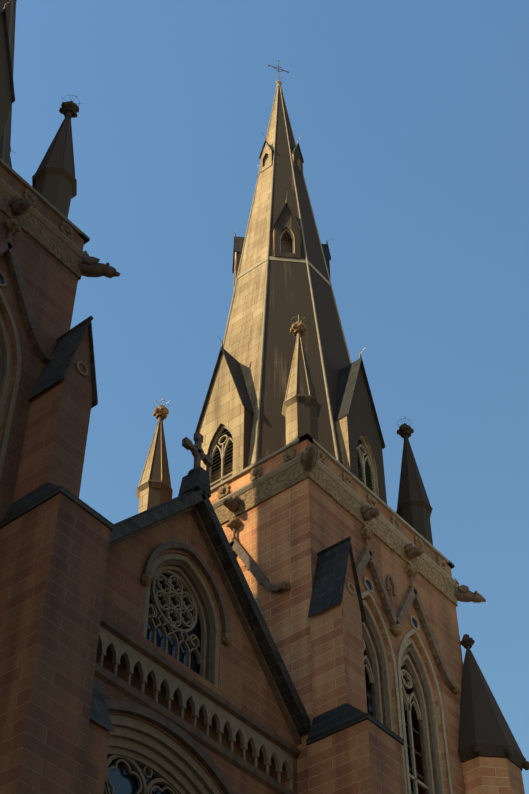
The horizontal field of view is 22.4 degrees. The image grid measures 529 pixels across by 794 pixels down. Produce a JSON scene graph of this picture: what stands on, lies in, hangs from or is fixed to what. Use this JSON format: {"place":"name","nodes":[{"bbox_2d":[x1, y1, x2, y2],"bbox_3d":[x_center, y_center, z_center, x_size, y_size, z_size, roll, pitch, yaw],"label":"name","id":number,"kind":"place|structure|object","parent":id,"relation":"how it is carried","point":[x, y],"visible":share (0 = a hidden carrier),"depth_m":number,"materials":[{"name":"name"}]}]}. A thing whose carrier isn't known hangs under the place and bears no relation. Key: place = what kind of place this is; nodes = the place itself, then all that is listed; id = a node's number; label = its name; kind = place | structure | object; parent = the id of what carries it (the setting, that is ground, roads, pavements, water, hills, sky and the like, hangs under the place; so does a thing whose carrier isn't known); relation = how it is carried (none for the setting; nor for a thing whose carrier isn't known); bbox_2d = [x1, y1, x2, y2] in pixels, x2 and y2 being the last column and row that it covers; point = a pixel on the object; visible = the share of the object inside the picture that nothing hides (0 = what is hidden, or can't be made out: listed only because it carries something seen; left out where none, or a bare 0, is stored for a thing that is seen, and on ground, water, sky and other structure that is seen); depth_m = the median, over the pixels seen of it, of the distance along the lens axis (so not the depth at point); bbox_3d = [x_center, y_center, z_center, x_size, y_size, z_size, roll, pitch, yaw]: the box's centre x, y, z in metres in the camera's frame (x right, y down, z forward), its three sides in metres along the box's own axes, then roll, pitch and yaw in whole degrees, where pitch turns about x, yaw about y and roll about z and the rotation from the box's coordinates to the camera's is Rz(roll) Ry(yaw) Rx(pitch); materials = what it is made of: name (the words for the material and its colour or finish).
{"place":"outdoors","nodes":[
{"label":"outdoors","id":0,"kind":"place"},
{"bbox_2d":[0,1,113,793],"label":"tower","id":1,"kind":"structure","parent":0,"point":[54,738],"depth_m":32.87,"materials":[{"name":"brown stone"}]},
{"bbox_2d":[0,230,52,388],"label":"gable molding","id":2,"kind":"structure","parent":1,"relation":"attached to","point":[23,300],"depth_m":40.07,"materials":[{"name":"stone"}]},
{"bbox_2d":[0,0,78,217],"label":"spire","id":3,"kind":"structure","parent":1,"relation":"on","point":[54,182],"depth_m":47.27,"materials":[{"name":"stone"}]},
{"bbox_2d":[0,166,81,361],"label":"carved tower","id":4,"kind":"structure","parent":1,"relation":"on","point":[47,239],"depth_m":43.04,"materials":[{"name":"stone"}]},
{"bbox_2d":[8,196,120,277],"bbox_3d":[-13.101,-4.782,43.526,11.925,0.836,11.932,-30,-54,26],"label":"gargoyle","id":5,"kind":"object","parent":4,"relation":"attached to","point":[90,266],"visible":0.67,"depth_m":43.84,"materials":[{"name":"stone"}]},
{"bbox_2d":[0,0,89,479],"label":"stone trim","id":6,"kind":"structure","parent":1,"relation":"on","point":[54,230],"depth_m":39.59,"materials":[{"name":"stone"}]},
{"bbox_2d":[94,465,310,793],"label":"gable wall","id":7,"kind":"structure","parent":0,"point":[243,685],"depth_m":41.45,"materials":[{"name":"brown stone"}]},
{"bbox_2d":[140,574,230,644],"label":"carved label stops","id":8,"kind":"object","parent":7,"relation":"on","point":[145,580],"visible":0.92,"depth_m":39.95,"materials":[{"name":"brown stone"}]},
{"bbox_2d":[98,553,291,793],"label":"nave gable trim","id":9,"kind":"structure","parent":7,"relation":"on","point":[172,766],"depth_m":39.03,"materials":[{"name":"brown stone"}]},
{"bbox_2d":[94,432,301,793],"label":"gable molding","id":10,"kind":"structure","parent":7,"relation":"on","point":[179,729],"depth_m":40.20,"materials":[{"name":"brown stone"}]},
{"bbox_2d":[10,0,528,793],"label":"sky","id":11,"kind":"structure","parent":0,"point":[411,116],"materials":[{"name":"blue"}]},
{"bbox_2d":[154,60,524,793],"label":"tower","id":12,"kind":"structure","parent":0,"point":[290,533],"depth_m":48.13,"materials":[{"name":"brown stone"}]},
{"bbox_2d":[152,321,461,693],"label":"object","id":13,"kind":"structure","parent":12,"relation":"on","point":[319,478],"depth_m":51.95,"materials":[{"name":"stone"}]},
{"bbox_2d":[222,445,485,602],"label":"gargoyles","id":14,"kind":"object","parent":13,"relation":"attached to","point":[309,458],"visible":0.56,"depth_m":52.09,"materials":[{"name":"stone"}]},
{"bbox_2d":[136,86,528,771],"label":"spire roof","id":15,"kind":"structure","parent":12,"relation":"on","point":[293,404],"depth_m":59.67,"materials":[{"name":"beige stone"}]},
{"bbox_2d":[211,232,372,488],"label":"louvered windows","id":16,"kind":"structure","parent":15,"relation":"on","point":[232,438],"depth_m":56.59,"materials":[{"name":"black wood"}]},
{"bbox_2d":[208,80,458,793],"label":"stone trim","id":17,"kind":"structure","parent":12,"relation":"on","point":[401,695],"depth_m":51.30,"materials":[{"name":"stone"}]},
{"bbox_2d":[229,527,455,793],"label":"window hood molding","id":18,"kind":"structure","parent":12,"relation":"attached to","point":[362,562],"depth_m":50.08,"materials":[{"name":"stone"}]},
{"bbox_2d":[366,693,423,793],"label":"tower louvre","id":19,"kind":"object","parent":18,"relation":"attached to","point":[408,746],"visible":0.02,"depth_m":48.00,"materials":[{"name":"wood"}]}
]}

